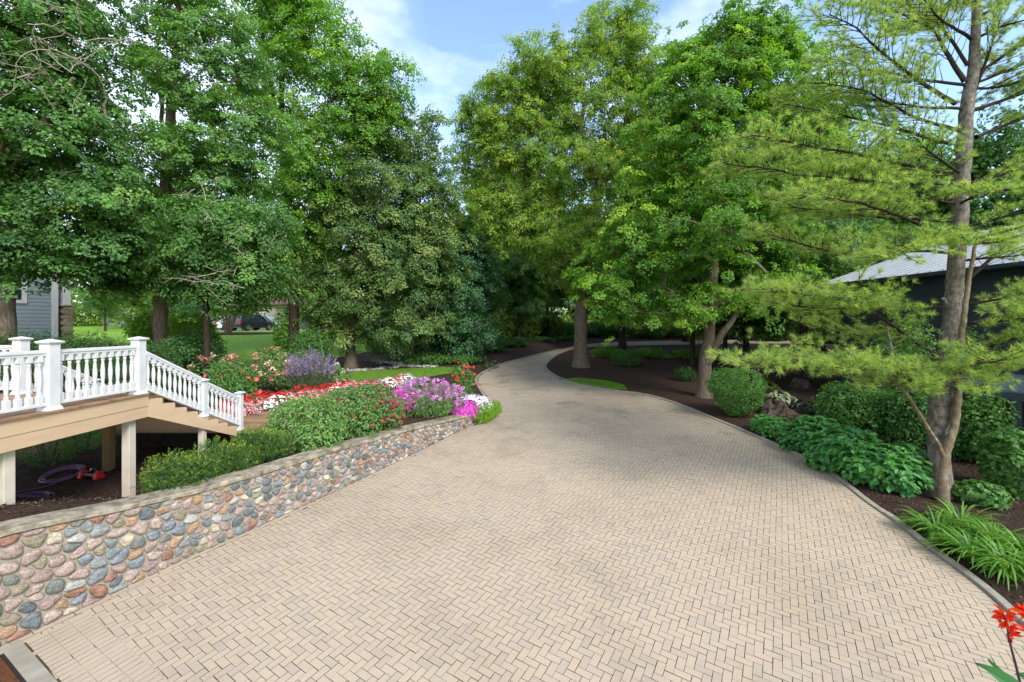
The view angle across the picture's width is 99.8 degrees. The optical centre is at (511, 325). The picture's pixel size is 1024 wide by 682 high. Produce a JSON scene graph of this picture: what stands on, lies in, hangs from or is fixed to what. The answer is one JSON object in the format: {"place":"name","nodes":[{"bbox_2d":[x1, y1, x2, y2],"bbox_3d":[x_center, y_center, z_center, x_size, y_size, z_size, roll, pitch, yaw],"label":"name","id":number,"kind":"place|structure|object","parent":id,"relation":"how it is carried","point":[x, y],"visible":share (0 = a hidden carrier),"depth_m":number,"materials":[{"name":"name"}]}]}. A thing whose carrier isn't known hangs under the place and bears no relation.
{"place":"outdoors","nodes":[
{"label":"outdoors","id":0,"kind":"place"},
{"bbox_2d":[73,325,374,378],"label":"lawn","id":1,"kind":"structure","parent":0,"point":[243,346],"depth_m":31.62,"materials":[{"name":"green plant"}]},
{"bbox_2d":[217,332,273,333],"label":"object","id":2,"kind":"object","parent":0,"point":[245,333],"visible":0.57,"depth_m":36.30,"materials":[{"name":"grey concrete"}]},
{"bbox_2d":[210,295,249,332],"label":"multistem shrub","id":3,"kind":"object","parent":2,"relation":"on","point":[227,327],"visible":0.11,"depth_m":36.77,"materials":[{"name":"brown plant"}]},
{"bbox_2d":[217,329,325,330],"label":"car park","id":4,"kind":"structure","parent":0,"point":[258,330],"depth_m":46.21,"materials":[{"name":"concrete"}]},
{"bbox_2d":[227,314,273,330],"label":"parked car","id":5,"kind":"object","parent":4,"relation":"on","point":[256,322],"visible":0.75,"depth_m":44.95,"materials":[{"name":"black paint"}]},
{"bbox_2d":[0,324,560,521],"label":"garden ground","id":6,"kind":"structure","parent":0,"point":[511,353],"depth_m":10.19,"materials":[{"name":"brown soil"}]},
{"bbox_2d":[0,326,55,390],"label":"spreading yew","id":7,"kind":"object","parent":6,"relation":"on","point":[10,343],"visible":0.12,"depth_m":13.41,"materials":[{"name":"plant"}]},
{"bbox_2d":[16,210,74,346],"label":"grey house","id":8,"kind":"structure","parent":6,"relation":"on","point":[52,309],"depth_m":21.56,"materials":[{"name":"wood"}]},
{"bbox_2d":[6,327,91,378],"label":"spreading yew","id":9,"kind":"object","parent":6,"relation":"on","point":[56,338],"visible":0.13,"depth_m":13.71,"materials":[{"name":"plant"}]},
{"bbox_2d":[15,464,85,492],"bbox_3d":[-9.749,3.235,9.139,0.756,0.246,1.111,0,0,0],"label":"garden hose","id":10,"kind":"object","parent":6,"relation":"on","point":[79,467],"visible":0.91,"depth_m":9.26,"materials":[{"name":"rubber"}]},
{"bbox_2d":[15,433,89,467],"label":"boxwood","id":11,"kind":"object","parent":6,"relation":"on","point":[43,455],"visible":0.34,"depth_m":9.83,"materials":[{"name":"green plant"}]},
{"bbox_2d":[33,348,115,437],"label":"spreading yew","id":12,"kind":"object","parent":6,"relation":"on","point":[82,366],"visible":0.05,"depth_m":12.33,"materials":[{"name":"plant"}]},
{"bbox_2d":[55,430,101,453],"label":"boxwood","id":13,"kind":"object","parent":6,"relation":"on","point":[98,439],"visible":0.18,"depth_m":10.81,"materials":[{"name":"green plant"}]},
{"bbox_2d":[0,0,173,344],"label":"maple tree","id":14,"kind":"object","parent":6,"relation":"on","point":[41,241],"visible":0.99,"depth_m":13.77,"materials":[{"name":"green plant"}]},
{"bbox_2d":[56,330,123,370],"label":"spreading yew","id":15,"kind":"object","parent":6,"relation":"on","point":[92,340],"visible":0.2,"depth_m":14.12,"materials":[{"name":"plant"}]},
{"bbox_2d":[73,287,136,330],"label":"background tree","id":16,"kind":"object","parent":6,"relation":"on","point":[100,305],"visible":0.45,"depth_m":43.29,"materials":[{"name":"green plant"}]},
{"bbox_2d":[75,356,151,432],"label":"spreading yew","id":17,"kind":"object","parent":6,"relation":"on","point":[120,378],"visible":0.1,"depth_m":12.61,"materials":[{"name":"plant"}]},
{"bbox_2d":[85,215,152,326],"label":"background tree","id":18,"kind":"object","parent":6,"relation":"on","point":[133,306],"visible":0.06,"depth_m":58.28,"materials":[{"name":"green plant"}]},
{"bbox_2d":[83,335,157,394],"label":"spreading yew","id":19,"kind":"object","parent":6,"relation":"on","point":[120,344],"visible":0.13,"depth_m":14.05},
{"bbox_2d":[0,336,245,504],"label":"deck","id":20,"kind":"structure","parent":6,"relation":"on","point":[44,408],"depth_m":8.04,"materials":[{"name":"wood"}]},
{"bbox_2d":[121,306,175,345],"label":"bright shrub","id":21,"kind":"object","parent":6,"relation":"on","point":[136,327],"visible":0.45,"depth_m":20.80,"materials":[{"name":"green plant"}]},
{"bbox_2d":[129,339,183,401],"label":"spreading yew","id":22,"kind":"object","parent":6,"relation":"on","point":[158,352],"visible":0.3,"depth_m":14.94,"materials":[{"name":"plant"}]},
{"bbox_2d":[148,335,202,384],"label":"dark shrub","id":23,"kind":"object","parent":6,"relation":"on","point":[179,346],"visible":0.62,"depth_m":16.89,"materials":[{"name":"green plant"}]},
{"bbox_2d":[130,447,223,492],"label":"yew","id":24,"kind":"object","parent":6,"relation":"on","point":[179,472],"visible":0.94,"depth_m":7.71,"materials":[{"name":"plant"}]},
{"bbox_2d":[115,407,253,446],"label":"block wall","id":25,"kind":"structure","parent":6,"relation":"on","point":[146,440],"depth_m":11.08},
{"bbox_2d":[55,0,317,347],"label":"maple tree","id":26,"kind":"object","parent":6,"relation":"on","point":[175,146],"visible":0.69,"depth_m":17.82,"materials":[{"name":"green plant"}]},
{"bbox_2d":[167,308,219,340],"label":"bright shrub","id":27,"kind":"object","parent":6,"relation":"on","point":[173,326],"visible":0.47,"depth_m":20.35,"materials":[{"name":"green plant"}]},
{"bbox_2d":[168,326,227,375],"bbox_3d":[-13.435,1.143,18.483,2.495,2.327,2.117,0,0,0],"label":"dark shrub","id":28,"kind":"object","parent":6,"relation":"on","point":[194,337],"visible":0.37,"depth_m":18.27,"materials":[{"name":"green plant"}]},
{"bbox_2d":[183,352,251,392],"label":"rose bush","id":29,"kind":"object","parent":6,"relation":"on","point":[230,357],"visible":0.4,"depth_m":17.20,"materials":[{"name":"green plant"}]},
{"bbox_2d":[186,435,261,478],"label":"yew","id":30,"kind":"object","parent":6,"relation":"on","point":[226,457],"visible":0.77,"depth_m":8.46,"materials":[{"name":"plant"}]},
{"bbox_2d":[126,176,330,392],"bbox_3d":[-11.257,-1.659,17.269,6.652,8.799,4.889,0,0,0],"label":"maple tree","id":31,"kind":"object","parent":6,"relation":"on","point":[240,213],"visible":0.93,"depth_m":16.45,"materials":[{"name":"green plant"}]},
{"bbox_2d":[203,360,261,405],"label":"rose bush","id":32,"kind":"object","parent":6,"relation":"on","point":[225,370],"visible":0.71,"depth_m":15.42,"materials":[{"name":"green plant"}]},
{"bbox_2d":[0,413,472,646],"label":"fieldstone wall","id":33,"kind":"structure","parent":6,"relation":"on","point":[57,565],"depth_m":6.93,"materials":[{"name":"stone"}]},
{"bbox_2d":[226,424,296,465],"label":"yew","id":34,"kind":"object","parent":6,"relation":"on","point":[263,440],"visible":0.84,"depth_m":9.28,"materials":[{"name":"plant"}]},
{"bbox_2d":[246,346,309,391],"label":"rose bush","id":35,"kind":"object","parent":6,"relation":"on","point":[273,368],"visible":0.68,"depth_m":17.58,"materials":[{"name":"green plant"}]},
{"bbox_2d":[270,301,288,362],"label":"green shrub","id":36,"kind":"object","parent":6,"relation":"on","point":[281,342],"visible":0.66,"depth_m":24.01,"materials":[{"name":"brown plant"}]},
{"bbox_2d":[253,292,358,326],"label":"house","id":37,"kind":"structure","parent":6,"relation":"on","point":[273,312],"depth_m":64.00,"materials":[{"name":"white paint"}]},
{"bbox_2d":[262,392,354,452],"bbox_3d":[-5.114,2.350,10.744,2.353,1.348,2.365,0,0,0],"label":"bee balm","id":38,"kind":"object","parent":6,"relation":"on","point":[300,431],"visible":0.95,"depth_m":10.29,"materials":[{"name":"green plant"}]},
{"bbox_2d":[136,383,480,437],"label":"boardwalk","id":39,"kind":"structure","parent":6,"relation":"on","point":[252,420],"depth_m":12.20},
{"bbox_2d":[284,320,334,365],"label":"green shrub","id":40,"kind":"object","parent":6,"relation":"on","point":[326,349],"visible":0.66,"depth_m":22.68,"materials":[{"name":"green plant"}]},
{"bbox_2d":[284,345,337,389],"bbox_3d":[-7.913,1.801,16.984,1.975,2.052,1.844,0,0,0],"label":"russian sage","id":41,"kind":"object","parent":6,"relation":"on","point":[313,369],"visible":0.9,"depth_m":16.76,"materials":[{"name":"purple plant"}]},
{"bbox_2d":[224,0,435,358],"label":"maple tree","id":42,"kind":"object","parent":6,"relation":"on","point":[287,47],"visible":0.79,"depth_m":23.15,"materials":[{"name":"green plant"}]},
{"bbox_2d":[327,362,353,384],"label":"hydrangea","id":43,"kind":"object","parent":6,"relation":"on","point":[342,376],"visible":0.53,"depth_m":17.77,"materials":[{"name":"green plant"}]},
{"bbox_2d":[313,385,390,438],"bbox_3d":[-4.394,2.319,11.771,2.472,1.380,1.813,0,0,20],"label":"bee balm","id":44,"kind":"object","parent":6,"relation":"on","point":[336,394],"visible":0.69,"depth_m":11.31,"materials":[{"name":"green plant"}]},
{"bbox_2d":[344,382,407,431],"bbox_3d":[-3.957,2.293,12.398,2.114,1.351,2.011,0,0,0],"label":"bee balm","id":45,"kind":"object","parent":6,"relation":"on","point":[392,413],"visible":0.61,"depth_m":12.03,"materials":[{"name":"green plant"}]},
{"bbox_2d":[345,359,411,371],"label":"river stones","id":46,"kind":"object","parent":6,"relation":"on","point":[399,364],"visible":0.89,"depth_m":24.89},
{"bbox_2d":[282,86,480,367],"bbox_3d":[-7.580,-5.369,25.028,11.699,15.738,7.338,0,0,0],"label":"linden tree","id":47,"kind":"object","parent":6,"relation":"on","point":[390,244],"visible":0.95,"depth_m":23.65,"materials":[{"name":"green plant"}]},
{"bbox_2d":[404,352,452,364],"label":"green shrub","id":48,"kind":"object","parent":6,"relation":"on","point":[426,359],"visible":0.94,"depth_m":25.53,"materials":[{"name":"green plant"}]},
{"bbox_2d":[395,377,467,417],"bbox_3d":[-2.677,2.289,14.058,2.424,1.270,1.981,0,0,0],"label":"phlox","id":49,"kind":"object","parent":6,"relation":"on","point":[433,394],"visible":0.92,"depth_m":13.89,"materials":[{"name":"pink plant"}]},
{"bbox_2d":[382,207,509,368],"bbox_3d":[-4.373,-1.999,28.144,8.477,11.313,6.394,0,0,0],"label":"dark tree","id":50,"kind":"object","parent":6,"relation":"on","point":[470,311],"visible":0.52,"depth_m":26.77,"materials":[{"name":"green plant"}]},
{"bbox_2d":[443,400,479,419],"bbox_3d":[-1.800,2.958,15.207,1.346,0.696,1.347,0,0,0],"label":"petunia","id":51,"kind":"object","parent":6,"relation":"on","point":[464,409],"visible":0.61,"depth_m":14.77,"materials":[{"name":"pink plant"}]},
{"bbox_2d":[450,360,476,401],"bbox_3d":[-1.921,2.166,16.605,1.132,1.750,1.074,0,0,0],"label":"dahlia","id":52,"kind":"object","parent":6,"relation":"on","point":[465,382],"visible":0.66,"depth_m":16.38,"materials":[{"name":"green plant"}]},
{"bbox_2d":[448,353,481,364],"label":"green shrub","id":53,"kind":"object","parent":6,"relation":"on","point":[469,359],"visible":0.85,"depth_m":25.99,"materials":[{"name":"green plant"}]},
{"bbox_2d":[465,400,502,423],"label":"lime plant","id":54,"kind":"object","parent":6,"relation":"on","point":[485,416],"visible":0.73,"depth_m":15.39,"materials":[{"name":"green plant"}]},
{"bbox_2d":[483,306,516,340],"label":"sunlit shrub","id":55,"kind":"object","parent":6,"relation":"on","point":[501,324],"visible":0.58,"depth_m":37.41,"materials":[{"name":"plant"}]},
{"bbox_2d":[501,336,529,347],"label":"bank shrub","id":56,"kind":"object","parent":6,"relation":"on","point":[514,342],"visible":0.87,"depth_m":34.42,"materials":[{"name":"green plant"}]},
{"bbox_2d":[479,230,558,336],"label":"background tree","id":57,"kind":"object","parent":6,"relation":"on","point":[519,290],"visible":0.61,"depth_m":37.91,"materials":[{"name":"green plant"}]},
{"bbox_2d":[514,313,545,336],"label":"sunlit shrub","id":58,"kind":"object","parent":6,"relation":"on","point":[527,330],"visible":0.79,"depth_m":42.44,"materials":[{"name":"plant"}]},
{"bbox_2d":[498,221,574,336],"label":"background tree","id":59,"kind":"object","parent":6,"relation":"on","point":[556,299],"visible":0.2,"depth_m":45.27,"materials":[{"name":"green plant"}]},
{"bbox_2d":[339,366,463,385],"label":"lawn","id":60,"kind":"structure","parent":0,"point":[368,373],"depth_m":22.95,"materials":[{"name":"green plant"}]},
{"bbox_2d":[0,339,1023,681],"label":"driveway","id":61,"kind":"structure","parent":0,"point":[764,561],"depth_m":6.79,"materials":[{"name":"brick"}]},
{"bbox_2d":[0,639,57,681],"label":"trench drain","id":62,"kind":"object","parent":61,"relation":"on","point":[20,661],"visible":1,"depth_m":5.20,"materials":[{"name":"concrete"}]},
{"bbox_2d":[0,0,1023,423],"label":"sky","id":63,"kind":"structure","parent":0,"point":[451,42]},
{"bbox_2d":[560,378,626,388],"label":"lawn","id":64,"kind":"structure","parent":0,"point":[603,384],"depth_m":21.55,"materials":[{"name":"green plant"}]},
{"bbox_2d":[559,354,827,389],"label":"island grass","id":65,"kind":"structure","parent":64,"relation":"on","point":[594,383],"depth_m":21.69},
{"bbox_2d":[547,325,1023,606],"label":"ground","id":66,"kind":"structure","parent":0,"point":[559,365],"depth_m":20.12,"materials":[{"name":"brown soil"}]},
{"bbox_2d":[0,361,1023,602],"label":"mulch chips","id":67,"kind":"object","parent":66,"relation":"on","point":[38,503],"visible":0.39,"depth_m":9.10,"materials":[{"name":"brown plant"}]},
{"bbox_2d":[543,316,567,336],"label":"sunlit shrub","id":68,"kind":"object","parent":66,"relation":"on","point":[559,324],"visible":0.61,"depth_m":46.24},
{"bbox_2d":[435,0,680,367],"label":"elm tree","id":69,"kind":"object","parent":66,"relation":"on","point":[552,101],"visible":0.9,"depth_m":25.91,"materials":[{"name":"green plant"}]},
{"bbox_2d":[587,321,629,336],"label":"woodland shrub","id":70,"kind":"object","parent":66,"relation":"on","point":[602,330],"visible":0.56,"depth_m":46.90,"materials":[{"name":"green plant"}]},
{"bbox_2d":[512,105,727,348],"bbox_3d":[8.561,-8.218,36.313,16.568,20.510,17.745,0,0,-28],"label":"background tree","id":71,"kind":"object","parent":66,"relation":"on","point":[622,343],"visible":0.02,"depth_m":36.09,"materials":[{"name":"green plant"}]},
{"bbox_2d":[611,348,643,365],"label":"shrub","id":72,"kind":"object","parent":66,"relation":"on","point":[627,359],"visible":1,"depth_m":27.06,"materials":[{"name":"green plant"}]},
{"bbox_2d":[625,324,670,337],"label":"woodland shrub","id":73,"kind":"object","parent":66,"relation":"on","point":[645,332],"visible":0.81,"depth_m":45.76,"materials":[{"name":"green plant"}]},
{"bbox_2d":[630,346,667,357],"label":"groundcover clump","id":74,"kind":"object","parent":66,"relation":"on","point":[648,352],"visible":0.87,"depth_m":30.37,"materials":[{"name":"green plant"}]},
{"bbox_2d":[674,365,696,380],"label":"shrub","id":75,"kind":"object","parent":66,"relation":"on","point":[686,374],"visible":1,"depth_m":22.25,"materials":[{"name":"green plant"}]},
{"bbox_2d":[634,199,744,365],"bbox_3d":[11.015,-2.711,27.367,7.925,10.698,8.550,0,0,-40],"label":"background tree","id":76,"kind":"object","parent":66,"relation":"on","point":[692,360],"visible":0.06,"depth_m":26.80,"materials":[{"name":"green plant"}]},
{"bbox_2d":[561,0,873,397],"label":"maple tree","id":77,"kind":"object","parent":66,"relation":"on","point":[748,53],"visible":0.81,"depth_m":18.00,"materials":[{"name":"green plant"}]},
{"bbox_2d":[673,272,795,366],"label":"background tree","id":78,"kind":"object","parent":66,"relation":"on","point":[718,325],"visible":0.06,"depth_m":26.40,"materials":[{"name":"green plant"}]},
{"bbox_2d":[702,366,767,416],"bbox_3d":[8.248,2.444,15.917,2.163,1.844,2.064,0,0,0],"label":"round shrub","id":79,"kind":"object","parent":66,"relation":"on","point":[729,393],"visible":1,"depth_m":15.52,"materials":[{"name":"green plant"}]},
{"bbox_2d":[650,142,864,365],"bbox_3d":[15.119,-4.840,26.678,12.675,14.917,11.835,0,0,0],"label":"background tree","id":80,"kind":"object","parent":66,"relation":"on","point":[744,339],"visible":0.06,"depth_m":26.09,"materials":[{"name":"green plant"}]},
{"bbox_2d":[749,414,790,437],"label":"hydrangea bush","id":81,"kind":"object","parent":66,"relation":"on","point":[767,425],"visible":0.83,"depth_m":13.60,"materials":[{"name":"green plant"}]},
{"bbox_2d":[755,397,788,412],"bbox_3d":[9.807,3.138,16.251,1.294,0.856,1.378,0,0,0],"label":"boulder","id":82,"kind":"object","parent":66,"relation":"on","point":[769,402],"visible":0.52,"depth_m":16.06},
{"bbox_2d":[545,348,1023,625],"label":"kerb","id":83,"kind":"structure","parent":66,"relation":"on","point":[998,598],"depth_m":8.52,"materials":[{"name":"concrete"}]},
{"bbox_2d":[692,132,926,382],"bbox_3d":[14.867,-3.518,22.670,9.907,13.008,10.688,0,0,0],"label":"background tree","id":84,"kind":"object","parent":66,"relation":"on","point":[827,266],"visible":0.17,"depth_m":21.07,"materials":[{"name":"green plant"}]},
{"bbox_2d":[775,414,847,453],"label":"hydrangea bush","id":85,"kind":"object","parent":66,"relation":"on","point":[792,430],"visible":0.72,"depth_m":12.23,"materials":[{"name":"green plant"}]},
{"bbox_2d":[801,424,892,476],"bbox_3d":[8.509,3.168,11.036,1.934,1.292,1.674,0,0,0],"label":"hydrangea bush","id":86,"kind":"object","parent":66,"relation":"on","point":[821,452],"visible":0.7,"depth_m":10.87,"materials":[{"name":"green plant"}]},
{"bbox_2d":[809,378,894,439],"bbox_3d":[10.673,2.602,13.218,2.324,1.957,1.941,0,0,0],"label":"viburnum","id":87,"kind":"object","parent":66,"relation":"on","point":[852,406],"visible":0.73,"depth_m":13.00,"materials":[{"name":"green plant"}]},
{"bbox_2d":[698,0,1023,499],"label":"pine tree","id":88,"kind":"object","parent":66,"relation":"on","point":[958,240],"visible":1,"depth_m":9.13,"materials":[{"name":"green plant"}]},
{"bbox_2d":[828,439,933,497],"bbox_3d":[8.769,3.291,10.140,2.066,1.181,1.772,0,0,0],"label":"hydrangea bush","id":89,"kind":"object","parent":66,"relation":"on","point":[889,475],"visible":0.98,"depth_m":9.78,"materials":[{"name":"green plant"}]},
{"bbox_2d":[741,68,1023,354],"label":"background tree","id":90,"kind":"object","parent":66,"relation":"on","point":[862,150],"visible":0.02,"depth_m":24.62,"materials":[{"name":"green plant"}]},
{"bbox_2d":[870,385,929,453],"bbox_3d":[11.219,2.627,12.238,1.384,2.011,1.578,0,0,-40],"label":"viburnum","id":91,"kind":"object","parent":66,"relation":"on","point":[905,424],"visible":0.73,"depth_m":12.01,"materials":[{"name":"green plant"}]},
{"bbox_2d":[869,309,935,395],"bbox_3d":[12.386,1.453,13.802,1.936,4.095,1.636,0,0,0],"label":"tall shrub","id":92,"kind":"object","parent":66,"relation":"on","point":[888,352],"visible":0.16,"depth_m":13.63,"materials":[{"name":"green plant"}]},
{"bbox_2d":[816,225,1023,431],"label":"dark garage","id":93,"kind":"structure","parent":66,"relation":"on","point":[930,278],"depth_m":15.44,"materials":[{"name":"grey"}]},
{"bbox_2d":[856,245,1002,503],"bbox_3d":[9.328,1.043,9.601,3.840,5.641,1.942,0,0,-21],"label":"slim tree","id":94,"kind":"object","parent":66,"relation":"on","point":[943,486],"visible":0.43,"depth_m":9.27,"materials":[{"name":"brown plant"}]},
{"bbox_2d":[884,505,984,544],"bbox_3d":[7.884,3.689,7.982,1.410,0.466,1.380,0,0,0],"label":"daylily","id":95,"kind":"object","parent":66,"relation":"on","point":[925,526],"visible":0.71,"depth_m":8.07,"materials":[{"name":"green plant"}]},
{"bbox_2d":[859,143,1023,268],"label":"background tree","id":96,"kind":"object","parent":66,"relation":"on","point":[978,208],"visible":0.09,"depth_m":22.33,"materials":[{"name":"green plant"}]},
{"bbox_2d":[902,89,1023,226],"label":"background tree","id":97,"kind":"object","parent":66,"relation":"on","point":[995,154],"visible":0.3,"depth_m":21.96,"materials":[{"name":"green plant"}]},
{"bbox_2d":[912,497,1018,544],"bbox_3d":[8.482,3.620,8.123,1.512,0.509,1.478,0,0,0],"label":"daylily","id":98,"kind":"object","parent":66,"relation":"on","point":[952,513],"visible":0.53,"depth_m":8.15,"materials":[{"name":"green plant"}]},
{"bbox_2d":[920,521,1023,584],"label":"daylily","id":99,"kind":"object","parent":66,"relation":"on","point":[956,542],"visible":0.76,"depth_m":7.33,"materials":[{"name":"green plant"}]},
{"bbox_2d":[951,402,1003,462],"bbox_3d":[12.253,2.859,11.616,1.537,1.642,1.359,0,0,0],"label":"viburnum","id":100,"kind":"object","parent":66,"relation":"on","point":[958,447],"visible":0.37,"depth_m":11.35,"materials":[{"name":"green plant"}]},
{"bbox_2d":[950,479,1014,510],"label":"leaf shrub","id":101,"kind":"object","parent":66,"relation":"on","point":[981,493],"visible":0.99,"depth_m":9.02,"materials":[{"name":"plant"}]},
{"bbox_2d":[943,531,1023,589],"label":"daylily","id":102,"kind":"object","parent":66,"relation":"on","point":[1018,568],"visible":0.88,"depth_m":6.82,"materials":[{"name":"green plant"}]},
{"bbox_2d":[947,513,1023,553],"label":"daylily","id":103,"kind":"object","parent":66,"relation":"on","point":[990,532],"visible":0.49,"depth_m":7.65,"materials":[{"name":"green plant"}]},
{"bbox_2d":[951,382,1021,463],"bbox_3d":[12.358,2.596,11.247,1.360,2.214,1.270,0,0,0],"label":"tall shrub","id":104,"kind":"object","parent":66,"relation":"on","point":[992,410],"visible":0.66,"depth_m":11.09,"materials":[{"name":"green plant"}]},
{"bbox_2d":[972,426,1023,499],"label":"leaf shrub","id":105,"kind":"object","parent":66,"relation":"on","point":[1001,455],"visible":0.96,"depth_m":9.46,"materials":[{"name":"plant"}]},
{"bbox_2d":[977,523,1023,558],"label":"daylily","id":106,"kind":"object","parent":66,"relation":"on","point":[1019,548],"visible":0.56,"depth_m":7.37,"materials":[{"name":"green plant"}]},
{"bbox_2d":[976,603,1023,681],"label":"canna","id":107,"kind":"object","parent":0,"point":[995,671],"visible":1,"depth_m":3.58,"materials":[{"name":"red plant"}]},
{"bbox_3d":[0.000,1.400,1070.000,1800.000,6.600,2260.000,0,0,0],"label":"far ground","id":108,"kind":"structure","parent":0,"visible":0},
{"bbox_2d":[62,262,797,326],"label":"woods","id":109,"kind":"object","parent":108,"relation":"on","point":[86,319],"visible":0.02,"depth_m":72.52,"materials":[{"name":"green plant"}]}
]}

